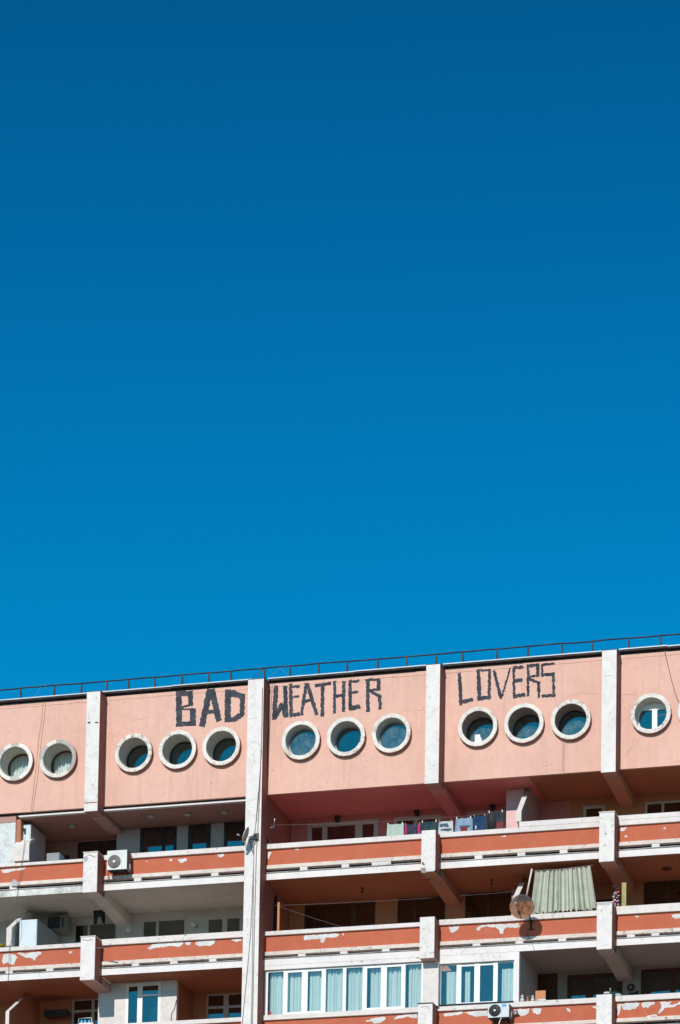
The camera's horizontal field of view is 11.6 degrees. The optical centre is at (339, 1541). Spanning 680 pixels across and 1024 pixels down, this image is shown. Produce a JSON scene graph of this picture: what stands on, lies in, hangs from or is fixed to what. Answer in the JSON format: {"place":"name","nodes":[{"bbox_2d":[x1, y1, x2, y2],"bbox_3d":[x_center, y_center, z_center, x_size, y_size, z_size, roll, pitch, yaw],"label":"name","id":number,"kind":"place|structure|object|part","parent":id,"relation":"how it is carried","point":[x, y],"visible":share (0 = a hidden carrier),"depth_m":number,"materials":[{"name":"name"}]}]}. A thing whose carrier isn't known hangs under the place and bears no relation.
{"place":"outdoors","nodes":[
{"label":"outdoors","id":0,"kind":"place"},
{"bbox_2d":[47,853,63,860],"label":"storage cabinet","id":1,"kind":"object","parent":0,"point":[54,856],"visible":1,"depth_m":116.55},
{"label":"door","id":2,"kind":"part","parent":1,"relation":"part of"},
{"bbox_2d":[0,0,679,699],"label":"sky","id":3,"kind":"structure","parent":0,"point":[330,330],"materials":[{"name":"blue"}]},
{"bbox_3d":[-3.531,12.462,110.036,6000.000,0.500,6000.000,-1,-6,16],"label":"ground","id":4,"kind":"structure","parent":0,"visible":0},
{"bbox_2d":[0,644,679,1023],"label":"apartment building","id":5,"kind":"structure","parent":4,"relation":"on","point":[376,750],"depth_m":113.73,"materials":[{"name":"paint"}]},
{"bbox_2d":[11,879,17,886],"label":"grey rag","id":6,"kind":"object","parent":5,"relation":"on","point":[14,882],"visible":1,"depth_m":116.36,"materials":[{"name":"fabric"}]},
{"bbox_2d":[7,842,24,984],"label":"cable","id":7,"kind":"object","parent":5,"relation":"attached to","point":[16,911],"visible":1,"depth_m":116.22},
{"bbox_2d":[0,743,33,781],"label":"round window","id":8,"kind":"structure","parent":5,"relation":"in","point":[18,756],"depth_m":117.06,"materials":[{"name":"paint"}]},
{"bbox_2d":[22,824,45,862],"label":"partition wall","id":9,"kind":"structure","parent":5,"relation":"on","point":[37,849],"depth_m":117.26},
{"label":"door","id":10,"kind":"part","parent":9,"relation":"part of","materials":[{"name":"white paint"}]},
{"bbox_2d":[32,701,45,811],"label":"cable","id":11,"kind":"object","parent":5,"relation":"attached to","point":[39,756],"visible":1,"depth_m":116.61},
{"bbox_2d":[19,919,60,945],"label":"partition wall","id":12,"kind":"structure","parent":5,"relation":"on","point":[33,932],"depth_m":116.53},
{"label":"door","id":13,"kind":"part","parent":12,"relation":"part of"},
{"bbox_2d":[44,1009,69,1018],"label":"air conditioner","id":14,"kind":"object","parent":5,"relation":"attached to","point":[56,1014],"visible":1,"depth_m":118.06,"materials":[{"name":"metal"}]},
{"bbox_2d":[39,739,77,778],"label":"round window","id":15,"kind":"structure","parent":5,"relation":"in","point":[64,756],"depth_m":116.57,"materials":[{"name":"paint"}]},
{"bbox_2d":[47,914,71,932],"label":"air conditioner","id":16,"kind":"object","parent":5,"relation":"attached to","point":[59,923],"visible":1,"depth_m":118.13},
{"bbox_2d":[78,1017,91,1022],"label":"drying rack","id":17,"kind":"object","parent":5,"relation":"attached to","point":[85,1021],"visible":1,"depth_m":115.45,"materials":[{"name":"white plastic"}]},
{"bbox_2d":[72,998,97,1023],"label":"window","id":18,"kind":"structure","parent":5,"relation":"in","point":[81,1008],"depth_m":118.41,"materials":[{"name":"black glass"}]},
{"bbox_2d":[74,922,116,942],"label":"window","id":19,"kind":"structure","parent":5,"relation":"in","point":[109,930],"depth_m":118.58,"materials":[{"name":"grey glass"}]},
{"bbox_2d":[77,840,116,858],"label":"window","id":20,"kind":"structure","parent":5,"relation":"in","point":[109,845],"depth_m":118.90,"materials":[{"name":"black glass"}]},
{"bbox_2d":[93,910,104,925],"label":"hanging trousers","id":21,"kind":"object","parent":5,"relation":"hanging from","point":[98,913],"visible":1,"depth_m":116.97,"materials":[{"name":"black fabric"}]},
{"bbox_2d":[107,850,130,879],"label":"air conditioner","id":22,"kind":"object","parent":5,"relation":"on","point":[118,861],"visible":1,"depth_m":114.97,"materials":[{"name":"metal"}]},
{"bbox_2d":[125,926,130,932],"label":"globe lamp","id":23,"kind":"object","parent":5,"relation":"attached to","point":[127,928],"visible":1,"depth_m":117.74,"materials":[{"name":"white glass"}]},
{"bbox_2d":[115,733,153,772],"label":"round window","id":24,"kind":"structure","parent":5,"relation":"in","point":[134,753],"depth_m":115.83,"materials":[{"name":"paint"}]},
{"bbox_2d":[125,982,160,1022],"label":"window","id":25,"kind":"structure","parent":5,"relation":"in","point":[138,1009],"depth_m":115.89,"materials":[{"name":"blue glass"}]},
{"bbox_2d":[140,826,176,852],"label":"window","id":26,"kind":"structure","parent":5,"relation":"in","point":[156,839],"depth_m":117.40,"materials":[{"name":"black glass"}]},
{"bbox_2d":[142,918,185,936],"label":"window","id":27,"kind":"structure","parent":5,"relation":"in","point":[164,927],"depth_m":117.89,"materials":[{"name":"grey glass"}]},
{"bbox_2d":[158,730,197,769],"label":"round window","id":28,"kind":"structure","parent":5,"relation":"in","point":[178,752],"depth_m":115.44,"materials":[{"name":"paint"}]},
{"bbox_2d":[190,920,196,927],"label":"globe lamp","id":29,"kind":"object","parent":5,"relation":"attached to","point":[193,923],"visible":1,"depth_m":117.30,"materials":[{"name":"white glass"}]},
{"bbox_2d":[188,824,210,849],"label":"window","id":30,"kind":"structure","parent":5,"relation":"in","point":[199,835],"depth_m":117.00,"materials":[{"name":"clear glass"}]},
{"bbox_2d":[202,727,240,766],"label":"round window","id":31,"kind":"structure","parent":5,"relation":"in","point":[221,746],"depth_m":114.99,"materials":[{"name":"paint"}]},
{"bbox_2d":[205,914,242,932],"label":"window","id":32,"kind":"structure","parent":5,"relation":"in","point":[226,923],"depth_m":117.29,"materials":[{"name":"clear glass"}]},
{"bbox_2d":[206,993,241,1018],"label":"window","id":33,"kind":"structure","parent":5,"relation":"in","point":[227,1005],"depth_m":117.00,"materials":[{"name":"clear glass"}]},
{"bbox_2d":[224,821,244,846],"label":"window","id":34,"kind":"structure","parent":5,"relation":"in","point":[231,829],"depth_m":116.66,"materials":[{"name":"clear glass"}]},
{"bbox_2d":[242,883,252,1023],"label":"cable","id":35,"kind":"object","parent":5,"relation":"attached to","point":[249,947],"visible":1,"depth_m":113.19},
{"bbox_2d":[237,827,258,852],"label":"satellite dish","id":36,"kind":"object","parent":5,"relation":"attached to","point":[246,833],"visible":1,"depth_m":113.24,"materials":[{"name":"grey metal"}]},
{"bbox_2d":[251,791,258,1019],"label":"cable","id":37,"kind":"object","parent":5,"relation":"attached to","point":[252,914],"visible":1,"depth_m":113.26,"materials":[{"name":"grey metal"}]},
{"bbox_2d":[252,687,262,1023],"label":"cable","id":38,"kind":"object","parent":5,"relation":"attached to","point":[256,858],"visible":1,"depth_m":113.44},
{"bbox_2d":[256,750,261,819],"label":"cable","id":39,"kind":"object","parent":5,"relation":"attached to","point":[258,792],"visible":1,"depth_m":113.64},
{"bbox_2d":[268,682,269,737],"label":"cable","id":40,"kind":"object","parent":5,"relation":"attached to","point":[269,703],"visible":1,"depth_m":114.52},
{"bbox_2d":[268,694,271,763],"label":"cable","id":41,"kind":"object","parent":5,"relation":"attached to","point":[269,731],"visible":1,"depth_m":114.40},
{"bbox_2d":[274,896,276,930],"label":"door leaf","id":42,"kind":"object","parent":5,"relation":"attached to","point":[275,914],"visible":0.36,"depth_m":114.91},
{"bbox_2d":[277,902,279,930],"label":"wooden post","id":43,"kind":"object","parent":5,"relation":"on","point":[278,917],"visible":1,"depth_m":114.54,"materials":[{"name":"orange wood"}]},
{"bbox_2d":[281,720,320,760],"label":"round window","id":44,"kind":"structure","parent":5,"relation":"in","point":[301,740],"depth_m":114.18,"materials":[{"name":"paint"}]},
{"bbox_2d":[334,815,339,822],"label":"wall lantern","id":45,"kind":"object","parent":5,"relation":"attached to","point":[337,818],"depth_m":116.38,"materials":[{"name":"metal"}]},
{"bbox_2d":[0,633,679,697],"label":"roof railing","id":46,"kind":"object","parent":5,"relation":"on","point":[377,659],"visible":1,"depth_m":114.15,"materials":[{"name":"metal"}]},
{"bbox_2d":[304,901,375,928],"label":"window","id":47,"kind":"structure","parent":5,"relation":"in","point":[357,913],"depth_m":116.26,"materials":[{"name":"brown wood"}]},
{"bbox_2d":[307,819,377,840],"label":"window","id":48,"kind":"structure","parent":5,"relation":"in","point":[355,828],"depth_m":116.46,"materials":[{"name":"brown glass"}]},
{"bbox_2d":[266,962,422,1014],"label":"window","id":49,"kind":"structure","parent":5,"relation":"in","point":[327,989],"depth_m":113.10,"materials":[{"name":"white plastic"}]},
{"bbox_2d":[326,717,365,757],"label":"round window","id":50,"kind":"structure","parent":5,"relation":"in","point":[346,737],"depth_m":113.84,"materials":[{"name":"paint"}]},
{"bbox_2d":[274,897,438,905],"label":"clothesline","id":51,"kind":"object","parent":5,"relation":"attached to","point":[353,902],"visible":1,"depth_m":113.65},
{"bbox_2d":[372,713,411,753],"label":"round window","id":52,"kind":"structure","parent":5,"relation":"in","point":[392,733],"depth_m":113.34,"materials":[{"name":"paint"}]},
{"bbox_2d":[303,814,481,824],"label":"clothesline","id":53,"kind":"object","parent":5,"relation":"attached to","point":[385,821],"visible":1,"depth_m":113.34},
{"bbox_2d":[387,822,403,835],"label":"towel","id":54,"kind":"object","parent":53,"relation":"hanging from","point":[395,829],"visible":1,"depth_m":113.19,"materials":[{"name":"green fabric"}]},
{"bbox_2d":[404,822,420,834],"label":"towel","id":55,"kind":"object","parent":53,"relation":"hanging from","point":[409,829],"visible":1,"depth_m":113.03,"materials":[{"name":"purple fabric"}]},
{"bbox_2d":[421,820,437,833],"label":"dark sheet","id":56,"kind":"object","parent":53,"relation":"hanging from","point":[429,825],"visible":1,"depth_m":112.88,"materials":[{"name":"teal fabric"}]},
{"bbox_2d":[438,819,452,834],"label":"towel","id":57,"kind":"object","parent":53,"relation":"hanging from","point":[445,826],"visible":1,"depth_m":112.70,"materials":[{"name":"white fabric"}]},
{"bbox_2d":[455,816,472,831],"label":"blue jacket","id":58,"kind":"object","parent":53,"relation":"hanging from","point":[463,824],"visible":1,"depth_m":112.54,"materials":[{"name":"fabric"}]},
{"bbox_2d":[473,814,485,830],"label":"blue trousers","id":59,"kind":"object","parent":53,"relation":"hanging from","point":[479,822],"visible":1,"depth_m":112.41,"materials":[{"name":"fabric"}]},
{"bbox_2d":[488,810,503,828],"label":"charcoal shirt","id":60,"kind":"object","parent":53,"relation":"hanging from","point":[496,820],"visible":1,"depth_m":112.24,"materials":[{"name":"fabric"}]},
{"bbox_2d":[414,809,418,815],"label":"wall lantern","id":61,"kind":"object","parent":5,"relation":"attached to","point":[416,812],"depth_m":115.62,"materials":[{"name":"metal"}]},
{"bbox_2d":[394,814,440,831],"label":"window","id":62,"kind":"structure","parent":5,"relation":"in","point":[410,820],"depth_m":115.75,"materials":[{"name":"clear glass"}]},
{"bbox_2d":[398,896,444,923],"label":"window","id":63,"kind":"structure","parent":5,"relation":"in","point":[410,910],"depth_m":115.49,"materials":[{"name":"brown wood"}]},
{"bbox_2d":[440,961,513,1004],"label":"window","id":64,"kind":"structure","parent":5,"relation":"in","point":[453,980],"depth_m":111.72,"materials":[{"name":"white plastic"}]},
{"bbox_2d":[458,707,497,747],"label":"round window","id":65,"kind":"structure","parent":5,"relation":"in","point":[478,726],"depth_m":112.63,"materials":[{"name":"paint"}]},
{"bbox_2d":[467,810,504,829],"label":"window","id":66,"kind":"structure","parent":5,"relation":"in","point":[477,813],"depth_m":115.10,"materials":[{"name":"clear glass"}]},
{"bbox_2d":[465,891,511,917],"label":"window","id":67,"kind":"structure","parent":5,"relation":"in","point":[486,904],"depth_m":114.85,"materials":[{"name":"brown wood"}]},
{"bbox_2d":[490,804,494,810],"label":"wall lantern","id":68,"kind":"object","parent":5,"relation":"attached to","point":[492,807],"depth_m":114.91,"materials":[{"name":"metal"}]},
{"bbox_2d":[488,1003,511,1023],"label":"air conditioner","id":69,"kind":"object","parent":5,"relation":"attached to","point":[496,1012],"visible":1,"depth_m":110.78,"materials":[{"name":"metal"}]},
{"bbox_2d":[510,894,534,929],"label":"satellite dish","id":70,"kind":"object","parent":5,"relation":"attached to","point":[521,906],"visible":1,"depth_m":110.50,"materials":[{"name":"orange metal"}]},
{"bbox_2d":[504,703,544,744],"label":"round window","id":71,"kind":"structure","parent":5,"relation":"in","point":[524,723],"depth_m":112.19,"materials":[{"name":"paint"}]},
{"bbox_2d":[535,990,545,1000],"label":"wooden board","id":72,"kind":"object","parent":5,"relation":"on","point":[540,994],"visible":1,"depth_m":111.36,"materials":[{"name":"orange wood"}]},
{"bbox_2d":[538,973,557,999],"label":"wooden door","id":73,"kind":"structure","parent":5,"relation":"in","point":[548,982],"depth_m":113.95,"materials":[{"name":"brown wood"}]},
{"bbox_2d":[526,865,596,913],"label":"canvas curtain","id":74,"kind":"object","parent":5,"relation":"hanging from","point":[569,889],"visible":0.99,"depth_m":111.37,"materials":[{"name":"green fabric"}]},
{"bbox_2d":[551,699,591,740],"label":"round window","id":75,"kind":"structure","parent":5,"relation":"in","point":[570,719],"depth_m":111.81,"materials":[{"name":"paint"}]},
{"bbox_2d":[583,805,604,816],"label":"window","id":76,"kind":"structure","parent":5,"relation":"in","point":[588,811],"depth_m":114.09,"materials":[{"name":"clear glass"}]},
{"bbox_2d":[567,973,622,998],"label":"window","id":77,"kind":"structure","parent":5,"relation":"in","point":[583,985],"depth_m":113.59,"materials":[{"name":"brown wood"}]},
{"bbox_2d":[612,884,619,905],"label":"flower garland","id":78,"kind":"object","parent":5,"relation":"hanging from","point":[614,898],"visible":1,"depth_m":110.74,"materials":[{"name":"pink plant"}]},
{"bbox_2d":[622,883,626,905],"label":"patterned pole","id":79,"kind":"object","parent":5,"relation":"on","point":[624,894],"visible":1,"depth_m":110.78,"materials":[{"name":"yellow"}]},
{"bbox_2d":[627,984,633,990],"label":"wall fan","id":80,"kind":"object","parent":5,"relation":"attached to","point":[630,987],"depth_m":113.02,"materials":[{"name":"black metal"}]},
{"bbox_2d":[630,693,671,734],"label":"round window","id":81,"kind":"structure","parent":5,"relation":"in","point":[643,713],"depth_m":111.04,"materials":[{"name":"paint"}]},
{"bbox_2d":[641,967,679,994],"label":"window","id":82,"kind":"structure","parent":5,"relation":"in","point":[663,980],"depth_m":112.98,"materials":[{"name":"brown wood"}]},
{"bbox_2d":[644,880,679,904],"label":"window","id":83,"kind":"structure","parent":5,"relation":"in","point":[660,892],"depth_m":113.26,"materials":[{"name":"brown wood"}]},
{"bbox_2d":[645,800,679,813],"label":"window","id":84,"kind":"structure","parent":5,"relation":"in","point":[662,806],"depth_m":113.45,"materials":[{"name":"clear glass"}]},
{"bbox_2d":[662,867,671,870],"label":"ceiling light","id":85,"kind":"object","parent":5,"relation":"attached to","point":[666,868],"visible":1,"depth_m":111.72,"materials":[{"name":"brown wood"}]},
{"bbox_2d":[664,650,678,701],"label":"cable","id":86,"kind":"object","parent":5,"relation":"attached to","point":[670,675],"visible":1,"depth_m":110.78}
]}

